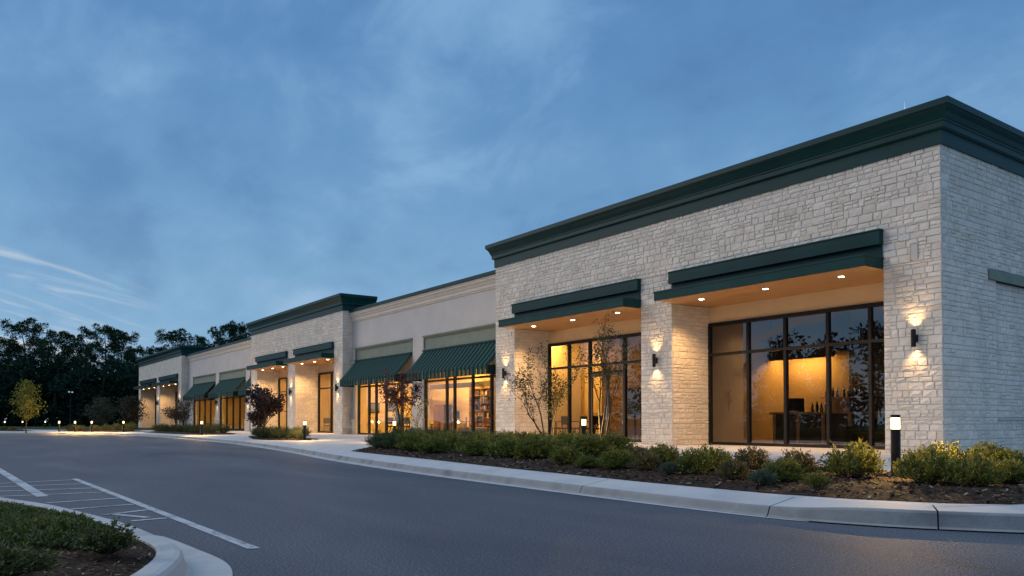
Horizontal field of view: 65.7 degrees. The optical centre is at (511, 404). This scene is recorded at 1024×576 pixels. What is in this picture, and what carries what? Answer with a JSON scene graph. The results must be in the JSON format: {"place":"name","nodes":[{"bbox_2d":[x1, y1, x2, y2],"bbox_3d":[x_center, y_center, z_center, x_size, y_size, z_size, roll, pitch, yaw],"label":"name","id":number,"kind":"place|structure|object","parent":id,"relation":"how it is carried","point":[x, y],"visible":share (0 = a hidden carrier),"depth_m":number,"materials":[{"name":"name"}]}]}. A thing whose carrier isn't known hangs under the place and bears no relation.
{"place":"outdoors","nodes":[
{"label":"outdoors","id":0,"kind":"place"},
{"bbox_2d":[0,424,243,430],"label":"lawn","id":1,"kind":"structure","parent":0,"point":[49,427],"depth_m":93.89,"materials":[{"name":"green plant"}]},
{"bbox_2d":[0,337,30,425],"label":"pine tree","id":2,"kind":"object","parent":1,"relation":"on","point":[6,342],"visible":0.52,"depth_m":117.98,"materials":[{"name":"green plant"}]},
{"bbox_2d":[0,317,54,425],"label":"pine tree","id":3,"kind":"object","parent":1,"relation":"on","point":[34,331],"visible":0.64,"depth_m":119.75,"materials":[{"name":"green plant"}]},
{"bbox_2d":[7,378,47,432],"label":"young tree","id":4,"kind":"object","parent":1,"relation":"on","point":[26,390],"visible":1,"depth_m":54.43,"materials":[{"name":"green plant"}]},
{"bbox_2d":[26,337,52,425],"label":"pine tree","id":5,"kind":"object","parent":1,"relation":"on","point":[41,347],"visible":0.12,"depth_m":127.87,"materials":[{"name":"green plant"}]},
{"bbox_2d":[32,329,82,425],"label":"pine tree","id":6,"kind":"object","parent":1,"relation":"on","point":[57,359],"visible":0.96,"depth_m":116.37,"materials":[{"name":"green plant"}]},
{"bbox_2d":[0,356,138,426],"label":"wood","id":7,"kind":"object","parent":1,"relation":"on","point":[89,389],"visible":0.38,"depth_m":114.50,"materials":[{"name":"green plant"}]},
{"bbox_2d":[61,334,89,424],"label":"pine tree","id":8,"kind":"object","parent":1,"relation":"on","point":[81,346],"visible":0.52,"depth_m":120.48,"materials":[{"name":"green plant"}]},
{"bbox_2d":[76,346,104,381],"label":"pine tree","id":9,"kind":"object","parent":1,"relation":"on","point":[98,362],"visible":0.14,"depth_m":127.87,"materials":[{"name":"green plant"}]},
{"bbox_2d":[82,395,122,427],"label":"young tree","id":10,"kind":"object","parent":1,"relation":"on","point":[101,402],"visible":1,"depth_m":77.76,"materials":[{"name":"green plant"}]},
{"bbox_2d":[77,322,133,425],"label":"pine tree","id":11,"kind":"object","parent":1,"relation":"on","point":[108,330],"visible":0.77,"depth_m":117.11,"materials":[{"name":"green plant"}]},
{"bbox_2d":[99,328,139,397],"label":"pine tree","id":12,"kind":"object","parent":1,"relation":"on","point":[130,339],"visible":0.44,"depth_m":120.89,"materials":[{"name":"green plant"}]},
{"bbox_2d":[113,394,149,423],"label":"young tree","id":13,"kind":"object","parent":1,"relation":"on","point":[133,403],"visible":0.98,"depth_m":83.65,"materials":[{"name":"green plant"}]},
{"bbox_2d":[120,344,148,424],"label":"pine tree","id":14,"kind":"object","parent":1,"relation":"on","point":[139,350],"visible":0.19,"depth_m":127.86,"materials":[{"name":"green plant"}]},
{"bbox_2d":[154,328,190,351],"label":"pine tree","id":15,"kind":"object","parent":1,"relation":"on","point":[172,338],"visible":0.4,"depth_m":135.63,"materials":[{"name":"green plant"}]},
{"bbox_2d":[185,334,210,346],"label":"pine tree","id":16,"kind":"object","parent":1,"relation":"on","point":[196,338],"visible":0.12,"depth_m":141.77,"materials":[{"name":"green plant"}]},
{"bbox_2d":[197,320,248,347],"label":"pine tree","id":17,"kind":"object","parent":1,"relation":"on","point":[231,329],"visible":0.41,"depth_m":138.24,"materials":[{"name":"green plant"}]},
{"bbox_2d":[227,321,250,343],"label":"pine tree","id":18,"kind":"object","parent":1,"relation":"on","point":[240,336],"visible":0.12,"depth_m":146.97,"materials":[{"name":"green plant"}]},
{"bbox_2d":[434,404,451,430],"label":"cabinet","id":19,"kind":"object","parent":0,"point":[439,412],"visible":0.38,"depth_m":45.40,"materials":[{"name":"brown wood"}]},
{"bbox_2d":[458,427,487,433],"bbox_3d":[-1.859,1.315,37.924,0.600,0.450,1.800,1,-1,-35],"label":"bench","id":20,"kind":"object","parent":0,"point":[484,429],"visible":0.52,"depth_m":37.38,"materials":[{"name":"brown wood"}]},
{"bbox_2d":[0,434,1023,575],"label":"road","id":21,"kind":"structure","parent":0,"point":[290,514],"depth_m":7.00,"materials":[{"name":"grey asphalt"}]},
{"bbox_2d":[0,480,165,520],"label":"hatch marking","id":22,"kind":"object","parent":21,"relation":"on","point":[85,500],"visible":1,"depth_m":8.94,"materials":[{"name":"paint"}]},
{"bbox_2d":[0,497,190,575],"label":"kerb","id":23,"kind":"structure","parent":21,"relation":"on","point":[168,560],"depth_m":4.77,"materials":[{"name":"concrete"}]},
{"bbox_2d":[0,500,155,575],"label":"mulch bed","id":24,"kind":"object","parent":23,"relation":"on","point":[98,566],"visible":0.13,"depth_m":4.40,"materials":[{"name":"brown wood"}]},
{"bbox_2d":[0,530,68,575],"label":"shrub","id":25,"kind":"object","parent":24,"relation":"on","point":[18,558],"visible":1,"depth_m":3.75,"materials":[{"name":"green plant"}]},
{"bbox_2d":[0,500,116,549],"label":"ground cover","id":26,"kind":"object","parent":24,"relation":"on","point":[39,525],"visible":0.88,"depth_m":4.91,"materials":[{"name":"green plant"}]},
{"bbox_2d":[69,516,140,554],"bbox_3d":[-2.309,0.748,4.533,0.360,0.210,0.353,0,-1,-2],"label":"shrub","id":27,"kind":"object","parent":24,"relation":"on","point":[100,542],"visible":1,"depth_m":4.48,"materials":[{"name":"green plant"}]},
{"bbox_2d":[0,468,258,548],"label":"parking line","id":28,"kind":"object","parent":21,"relation":"on","point":[30,489],"visible":1,"depth_m":8.43,"materials":[{"name":"paint"}]},
{"bbox_2d":[156,535,232,575],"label":"gutter","id":29,"kind":"object","parent":21,"relation":"on","point":[199,562],"visible":0.42,"depth_m":5.10,"materials":[{"name":"concrete"}]},
{"bbox_2d":[97,434,808,521],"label":"gutter","id":30,"kind":"object","parent":21,"relation":"on","point":[336,460],"visible":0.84,"depth_m":12.22,"materials":[{"name":"concrete"}]},
{"bbox_2d":[0,432,1023,532],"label":"kerb","id":31,"kind":"structure","parent":21,"relation":"on","point":[979,521],"depth_m":7.51,"materials":[{"name":"grey concrete"}]},
{"bbox_2d":[0,431,1023,513],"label":"kerb top","id":32,"kind":"structure","parent":21,"relation":"on","point":[735,497],"depth_m":9.33,"materials":[{"name":"concrete"}]},
{"bbox_2d":[0,0,1023,421],"label":"sky","id":33,"kind":"structure","parent":0,"point":[194,166],"materials":[{"name":"blue"}]},
{"bbox_2d":[14,429,1023,506],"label":"sidewalk","id":34,"kind":"structure","parent":0,"point":[347,442],"depth_m":21.05,"materials":[{"name":"concrete"}]},
{"bbox_2d":[61,429,146,431],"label":"mulch bed","id":35,"kind":"object","parent":34,"relation":"on","point":[88,430],"visible":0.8,"depth_m":56.57,"materials":[{"name":"brown soil"}]},
{"bbox_2d":[148,431,236,434],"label":"mulch bed","id":36,"kind":"object","parent":34,"relation":"on","point":[189,433],"visible":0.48,"depth_m":46.64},
{"bbox_2d":[159,397,195,427],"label":"spreading tree","id":37,"kind":"object","parent":36,"relation":"on","point":[178,415],"visible":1,"depth_m":51.70,"materials":[{"name":"red plant"}]},
{"bbox_2d":[215,422,231,432],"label":"shrub","id":38,"kind":"object","parent":36,"relation":"on","point":[221,429],"visible":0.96,"depth_m":46.28,"materials":[{"name":"green plant"}]},
{"bbox_2d":[250,436,318,439],"bbox_3d":[-10.750,1.445,35.188,2.650,0.074,10.076,1,-1,-35],"label":"mulch bed","id":39,"kind":"object","parent":34,"relation":"on","point":[274,438],"visible":0.47,"depth_m":32.02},
{"bbox_2d":[245,383,287,437],"bbox_3d":[-10.317,0.243,33.338,1.966,2.388,2.012,1,-1,-35],"label":"plum tree","id":40,"kind":"object","parent":39,"relation":"on","point":[267,405],"visible":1,"depth_m":33.28,"materials":[{"name":"purple plant"}]},
{"bbox_2d":[268,427,288,437],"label":"shrub","id":41,"kind":"object","parent":39,"relation":"on","point":[275,434],"visible":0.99,"depth_m":32.44,"materials":[{"name":"green plant"}]},
{"bbox_2d":[287,428,302,437],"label":"shrub","id":42,"kind":"object","parent":39,"relation":"on","point":[294,434],"visible":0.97,"depth_m":31.97,"materials":[{"name":"green plant"}]},
{"bbox_2d":[133,95,1023,453],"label":"retail building","id":43,"kind":"structure","parent":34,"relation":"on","point":[807,271],"depth_m":24.90,"materials":[{"name":"stone"}]},
{"bbox_2d":[183,381,214,400],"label":"awning","id":44,"kind":"object","parent":43,"relation":"attached to","point":[197,391],"visible":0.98,"depth_m":71.00,"materials":[{"name":"fabric"}]},
{"bbox_2d":[194,399,214,424],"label":"storefront window","id":45,"kind":"structure","parent":43,"relation":"in","point":[199,400],"depth_m":71.96,"materials":[{"name":"black glass"}]},
{"bbox_2d":[208,377,245,397],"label":"awning","id":46,"kind":"object","parent":43,"relation":"attached to","point":[221,387],"visible":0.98,"depth_m":64.19,"materials":[{"name":"fabric"}]},
{"bbox_2d":[220,392,244,430],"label":"storefront window","id":47,"kind":"structure","parent":43,"relation":"in","point":[232,397],"depth_m":64.90,"materials":[{"name":"black glass"}]},
{"bbox_2d":[238,376,250,395],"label":"awning","id":48,"kind":"object","parent":43,"relation":"attached to","point":[243,391],"visible":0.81,"depth_m":59.91,"materials":[{"name":"fabric"}]},
{"bbox_2d":[278,377,287,427],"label":"storefront window","id":49,"kind":"structure","parent":43,"relation":"in","point":[286,378],"depth_m":58.00,"materials":[{"name":"black glass"}]},
{"bbox_2d":[318,371,333,432],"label":"storefront window","id":50,"kind":"structure","parent":43,"relation":"in","point":[331,387],"depth_m":50.63,"materials":[{"name":"black glass"}]},
{"bbox_2d":[340,352,411,386],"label":"awning","id":51,"kind":"object","parent":43,"relation":"attached to","point":[364,370],"visible":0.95,"depth_m":41.93,"materials":[{"name":"fabric"}]},
{"bbox_2d":[357,374,411,434],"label":"storefront window","id":52,"kind":"structure","parent":43,"relation":"in","point":[369,386],"depth_m":43.56,"materials":[{"name":"black glass"}]},
{"bbox_2d":[406,339,495,381],"bbox_3d":[-2.686,-1.957,35.744,0.947,1.530,7.100,1,-1,-35],"label":"awning","id":53,"kind":"object","parent":43,"relation":"attached to","point":[459,360],"visible":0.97,"depth_m":35.26,"materials":[{"name":"fabric"}]},
{"bbox_2d":[424,364,495,434],"bbox_3d":[-2.173,-0.086,36.016,0.136,3.180,7.090,1,-1,-35],"label":"storefront window","id":54,"kind":"structure","parent":43,"relation":"in","point":[491,376],"depth_m":36.61,"materials":[{"name":"black metal"}]},
{"bbox_2d":[469,386,489,432],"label":"bookshelf","id":55,"kind":"object","parent":43,"relation":"on","point":[485,421],"visible":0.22,"depth_m":43.23,"materials":[{"name":"brown wood"}]},
{"bbox_2d":[548,332,641,441],"bbox_3d":[3.566,-0.583,29.702,0.136,3.910,7.050,1,-1,-35],"label":"storefront window","id":56,"kind":"structure","parent":43,"relation":"in","point":[625,413],"depth_m":30.46,"materials":[{"name":"black metal"}]},
{"bbox_2d":[591,374,606,439],"bbox_3d":[3.286,0.109,30.053,0.183,2.540,0.920,1,-1,-35],"label":"door","id":57,"kind":"structure","parent":43,"relation":"in","point":[593,375],"depth_m":30.34,"materials":[{"name":"brown metal"}]},
{"bbox_2d":[606,372,622,435],"bbox_3d":[3.826,0.094,29.296,0.183,2.540,0.920,1,-1,-35],"label":"door","id":58,"kind":"structure","parent":43,"relation":"in","point":[607,407],"depth_m":29.57,"materials":[{"name":"brown metal"}]},
{"bbox_2d":[628,387,641,439],"bbox_3d":[5.054,0.364,32.556,0.400,2.125,0.840,1,-1,-35],"label":"screen","id":59,"kind":"object","parent":43,"relation":"on","point":[634,401],"visible":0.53,"depth_m":32.55,"materials":[{"name":"black"}]},
{"bbox_2d":[708,301,884,449],"bbox_3d":[8.391,-0.725,22.938,0.136,3.910,6.870,1,-1,-35],"label":"storefront window","id":60,"kind":"structure","parent":43,"relation":"in","point":[870,341],"depth_m":23.30,"materials":[{"name":"black metal"}]},
{"bbox_2d":[769,411,884,444],"bbox_3d":[10.036,0.731,25.045,0.720,1.000,4.000,1,-1,-35],"label":"counter","id":61,"kind":"object","parent":43,"relation":"in","point":[807,427],"visible":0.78,"depth_m":25.19,"materials":[{"name":"brown wood"}]},
{"bbox_2d":[789,398,803,411],"bbox_3d":[9.289,0.023,26.125,0.420,0.460,0.480,1,-1,-35],"label":"monitor","id":62,"kind":"object","parent":61,"relation":"on","point":[796,404],"visible":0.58,"depth_m":25.99,"materials":[{"name":"plastic"}]},
{"bbox_2d":[911,329,917,346],"bbox_3d":[9.361,-1.544,18.468,0.188,0.410,0.110,1,-1,-35],"label":"wall lamp","id":63,"kind":"object","parent":43,"relation":"attached to","point":[914,337],"visible":1,"depth_m":18.40,"materials":[{"name":"black metal"}]},
{"bbox_2d":[352,446,1023,503],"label":"mulch bed","id":64,"kind":"object","parent":34,"relation":"on","point":[955,494],"visible":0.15,"depth_m":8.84,"materials":[{"name":"brown wood"}]},
{"bbox_2d":[368,430,395,447],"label":"shrub","id":65,"kind":"object","parent":64,"relation":"on","point":[377,438],"visible":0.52,"depth_m":20.26,"materials":[{"name":"green plant"}]},
{"bbox_2d":[378,428,404,448],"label":"shrub","id":66,"kind":"object","parent":64,"relation":"on","point":[391,438],"visible":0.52,"depth_m":19.67,"materials":[{"name":"green plant"}]},
{"bbox_2d":[375,366,427,429],"bbox_3d":[-3.838,0.008,26.752,1.662,2.574,2.108,1,-1,-35],"label":"red tree","id":67,"kind":"object","parent":64,"relation":"on","point":[393,394],"visible":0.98,"depth_m":26.58,"materials":[{"name":"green plant"}]},
{"bbox_2d":[390,394,433,428],"bbox_3d":[-3.764,0.427,29.796,2.122,1.943,1.151,-1,-2,43],"label":"sparse tree","id":68,"kind":"object","parent":64,"relation":"on","point":[417,425],"visible":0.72,"depth_m":29.39,"materials":[{"name":"green plant"}]},
{"bbox_2d":[393,427,432,447],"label":"shrub","id":69,"kind":"object","parent":64,"relation":"on","point":[399,440],"visible":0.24,"depth_m":19.11,"materials":[{"name":"green plant"}]},
{"bbox_2d":[395,431,434,450],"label":"shrub","id":70,"kind":"object","parent":64,"relation":"on","point":[411,441],"visible":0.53,"depth_m":18.32,"materials":[{"name":"green plant"}]},
{"bbox_2d":[411,435,451,452],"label":"shrub","id":71,"kind":"object","parent":64,"relation":"on","point":[435,444],"visible":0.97,"depth_m":17.26,"materials":[{"name":"green plant"}]},
{"bbox_2d":[440,432,462,450],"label":"shrub","id":72,"kind":"object","parent":64,"relation":"on","point":[453,438],"visible":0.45,"depth_m":18.49,"materials":[{"name":"green plant"}]},
{"bbox_2d":[451,432,492,451],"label":"shrub","id":73,"kind":"object","parent":64,"relation":"on","point":[460,442],"visible":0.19,"depth_m":16.90,"materials":[{"name":"green plant"}]},
{"bbox_2d":[456,436,495,455],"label":"shrub","id":74,"kind":"object","parent":64,"relation":"on","point":[473,447],"visible":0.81,"depth_m":15.82,"materials":[{"name":"green plant"}]},
{"bbox_2d":[484,435,518,457],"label":"shrub","id":75,"kind":"object","parent":64,"relation":"on","point":[505,447],"visible":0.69,"depth_m":15.08,"materials":[{"name":"green plant"}]},
{"bbox_2d":[509,434,560,458],"bbox_3d":[0.409,0.765,14.586,1.000,0.486,0.944,1,-1,-32],"label":"shrub","id":76,"kind":"object","parent":64,"relation":"on","point":[539,447],"visible":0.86,"depth_m":14.38,"materials":[{"name":"green plant"}]},
{"bbox_2d":[502,339,585,434],"bbox_3d":[0.817,-0.235,19.547,2.134,2.774,0.976,0,-1,0],"label":"serviceberry tree","id":77,"kind":"object","parent":64,"relation":"on","point":[556,404],"visible":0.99,"depth_m":19.54,"materials":[{"name":"green plant"}]},
{"bbox_2d":[535,435,570,457],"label":"shrub","id":78,"kind":"object","parent":64,"relation":"on","point":[558,442],"visible":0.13,"depth_m":15.09,"materials":[{"name":"green plant"}]},
{"bbox_2d":[547,443,584,463],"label":"shrub","id":79,"kind":"object","parent":64,"relation":"on","point":[566,455],"visible":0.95,"depth_m":12.68,"materials":[{"name":"green plant"}]},
{"bbox_2d":[560,432,584,445],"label":"shrub","id":80,"kind":"object","parent":64,"relation":"on","point":[568,438],"visible":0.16,"depth_m":15.92,"materials":[{"name":"green plant"}]},
{"bbox_2d":[573,453,598,467],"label":"shrub","id":81,"kind":"object","parent":64,"relation":"on","point":[585,461],"visible":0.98,"depth_m":11.89,"materials":[{"name":"green plant"}]},
{"bbox_2d":[570,432,609,456],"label":"shrub","id":82,"kind":"object","parent":64,"relation":"on","point":[589,444],"visible":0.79,"depth_m":15.24,"materials":[{"name":"green plant"}]},
{"bbox_2d":[568,308,633,437],"bbox_3d":[2.242,-0.678,19.015,1.109,3.626,1.732,1,-1,-35],"label":"serviceberry tree","id":83,"kind":"object","parent":64,"relation":"on","point":[605,371],"visible":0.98,"depth_m":18.79,"materials":[{"name":"green plant"}]},
{"bbox_2d":[595,445,635,468],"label":"shrub","id":84,"kind":"object","parent":64,"relation":"on","point":[613,458],"visible":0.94,"depth_m":11.52,"materials":[{"name":"green plant"}]},
{"bbox_2d":[598,430,636,450],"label":"shrub","id":85,"kind":"object","parent":64,"relation":"on","point":[619,441],"visible":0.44,"depth_m":15.93,"materials":[{"name":"green plant"}]},
{"bbox_2d":[621,445,648,457],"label":"shrub","id":86,"kind":"object","parent":64,"relation":"on","point":[634,450],"visible":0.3,"depth_m":14.32,"materials":[{"name":"green plant"}]},
{"bbox_2d":[625,449,665,469],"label":"shrub","id":87,"kind":"object","parent":64,"relation":"on","point":[648,461],"visible":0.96,"depth_m":11.14,"materials":[{"name":"green plant"}]},
{"bbox_2d":[645,442,681,463],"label":"shrub","id":88,"kind":"object","parent":64,"relation":"on","point":[670,454],"visible":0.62,"depth_m":12.50,"materials":[{"name":"green plant"}]},
{"bbox_2d":[656,460,679,474],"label":"shrub","id":89,"kind":"object","parent":64,"relation":"on","point":[669,467],"visible":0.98,"depth_m":10.30,"materials":[{"name":"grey plant"}]},
{"bbox_2d":[673,445,714,474],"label":"shrub","id":90,"kind":"object","parent":64,"relation":"on","point":[696,461],"visible":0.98,"depth_m":10.25,"materials":[{"name":"green plant"}]},
{"bbox_2d":[691,443,734,470],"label":"shrub","id":91,"kind":"object","parent":64,"relation":"on","point":[718,455],"visible":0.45,"depth_m":10.95,"materials":[{"name":"green plant"}]},
{"bbox_2d":[709,457,753,479],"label":"shrub","id":92,"kind":"object","parent":64,"relation":"on","point":[734,469],"visible":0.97,"depth_m":9.52,"materials":[{"name":"green plant"}]},
{"bbox_2d":[732,445,774,469],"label":"shrub","id":93,"kind":"object","parent":64,"relation":"on","point":[753,458],"visible":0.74,"depth_m":11.29,"materials":[{"name":"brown plant"}]},
{"bbox_2d":[747,468,777,485],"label":"shrub","id":94,"kind":"object","parent":64,"relation":"on","point":[763,476],"visible":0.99,"depth_m":8.81,"materials":[{"name":"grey plant"}]},
{"bbox_2d":[761,457,809,481],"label":"shrub","id":95,"kind":"object","parent":64,"relation":"on","point":[783,469],"visible":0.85,"depth_m":9.03,"materials":[{"name":"green plant"}]},
{"bbox_2d":[768,446,823,475],"bbox_3d":[3.641,0.721,10.132,0.690,0.396,0.704,0,-1,-1],"label":"shrub","id":96,"kind":"object","parent":64,"relation":"on","point":[806,461],"visible":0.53,"depth_m":10.03,"materials":[{"name":"green plant"}]},
{"bbox_2d":[800,470,833,488],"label":"shrub","id":97,"kind":"object","parent":64,"relation":"on","point":[819,478],"visible":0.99,"depth_m":8.32,"materials":[{"name":"green plant"}]},
{"bbox_2d":[811,437,889,477],"bbox_3d":[4.147,0.650,9.729,0.939,0.513,0.882,1,-1,-29],"label":"shrub","id":98,"kind":"object","parent":64,"relation":"on","point":[855,460],"visible":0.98,"depth_m":9.62,"materials":[{"name":"green plant"}]},
{"bbox_2d":[889,415,900,475],"bbox_3d":[4.860,0.519,10.054,0.200,0.783,0.200,1,-1,-35],"label":"bollard light","id":99,"kind":"object","parent":64,"relation":"on","point":[895,434],"visible":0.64,"depth_m":10.01,"materials":[{"name":"black metal"}]},
{"bbox_2d":[890,441,954,482],"bbox_3d":[4.647,0.648,8.901,0.778,0.478,0.788,-1,-2,42],"label":"shrub","id":100,"kind":"object","parent":64,"relation":"on","point":[912,466],"visible":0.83,"depth_m":8.81,"materials":[{"name":"green plant"}]},
{"bbox_2d":[923,439,980,465],"bbox_3d":[5.471,0.666,9.894,0.749,0.491,0.738,-1,-1,26],"label":"shrub","id":101,"kind":"object","parent":64,"relation":"on","point":[954,448],"visible":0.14,"depth_m":9.84,"materials":[{"name":"yellow plant"}]},
{"bbox_2d":[937,450,1007,486],"bbox_3d":[4.896,0.677,8.453,0.683,0.411,0.674,1,-1,-35],"label":"shrub","id":102,"kind":"object","parent":64,"relation":"on","point":[982,472],"visible":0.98,"depth_m":8.34,"materials":[{"name":"green plant"}]},
{"bbox_2d":[962,440,1013,467],"bbox_3d":[6.360,0.704,10.587,0.650,0.481,0.654,0,-1,-1],"label":"shrub","id":103,"kind":"object","parent":64,"relation":"on","point":[1001,453],"visible":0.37,"depth_m":10.47,"materials":[{"name":"green plant"}]},
{"bbox_2d":[993,457,1023,483],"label":"shrub","id":104,"kind":"object","parent":64,"relation":"on","point":[1015,473],"visible":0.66,"depth_m":8.75,"materials":[{"name":"green plant"}]},
{"bbox_2d":[1007,448,1023,464],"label":"shrub","id":105,"kind":"object","parent":64,"relation":"on","point":[1019,456],"visible":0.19,"depth_m":11.00,"materials":[{"name":"green plant"}]},
{"bbox_2d":[561,416,576,435],"bbox_3d":[2.359,0.957,32.955,0.470,0.962,0.460,1,-1,-35],"label":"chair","id":106,"kind":"object","parent":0,"point":[564,420],"visible":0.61,"depth_m":32.83,"materials":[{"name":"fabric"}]},
{"bbox_2d":[843,419,884,445],"bbox_3d":[10.437,0.802,22.259,0.820,0.820,2.040,1,-1,-35],"label":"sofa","id":107,"kind":"object","parent":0,"point":[853,433],"visible":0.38,"depth_m":22.64,"materials":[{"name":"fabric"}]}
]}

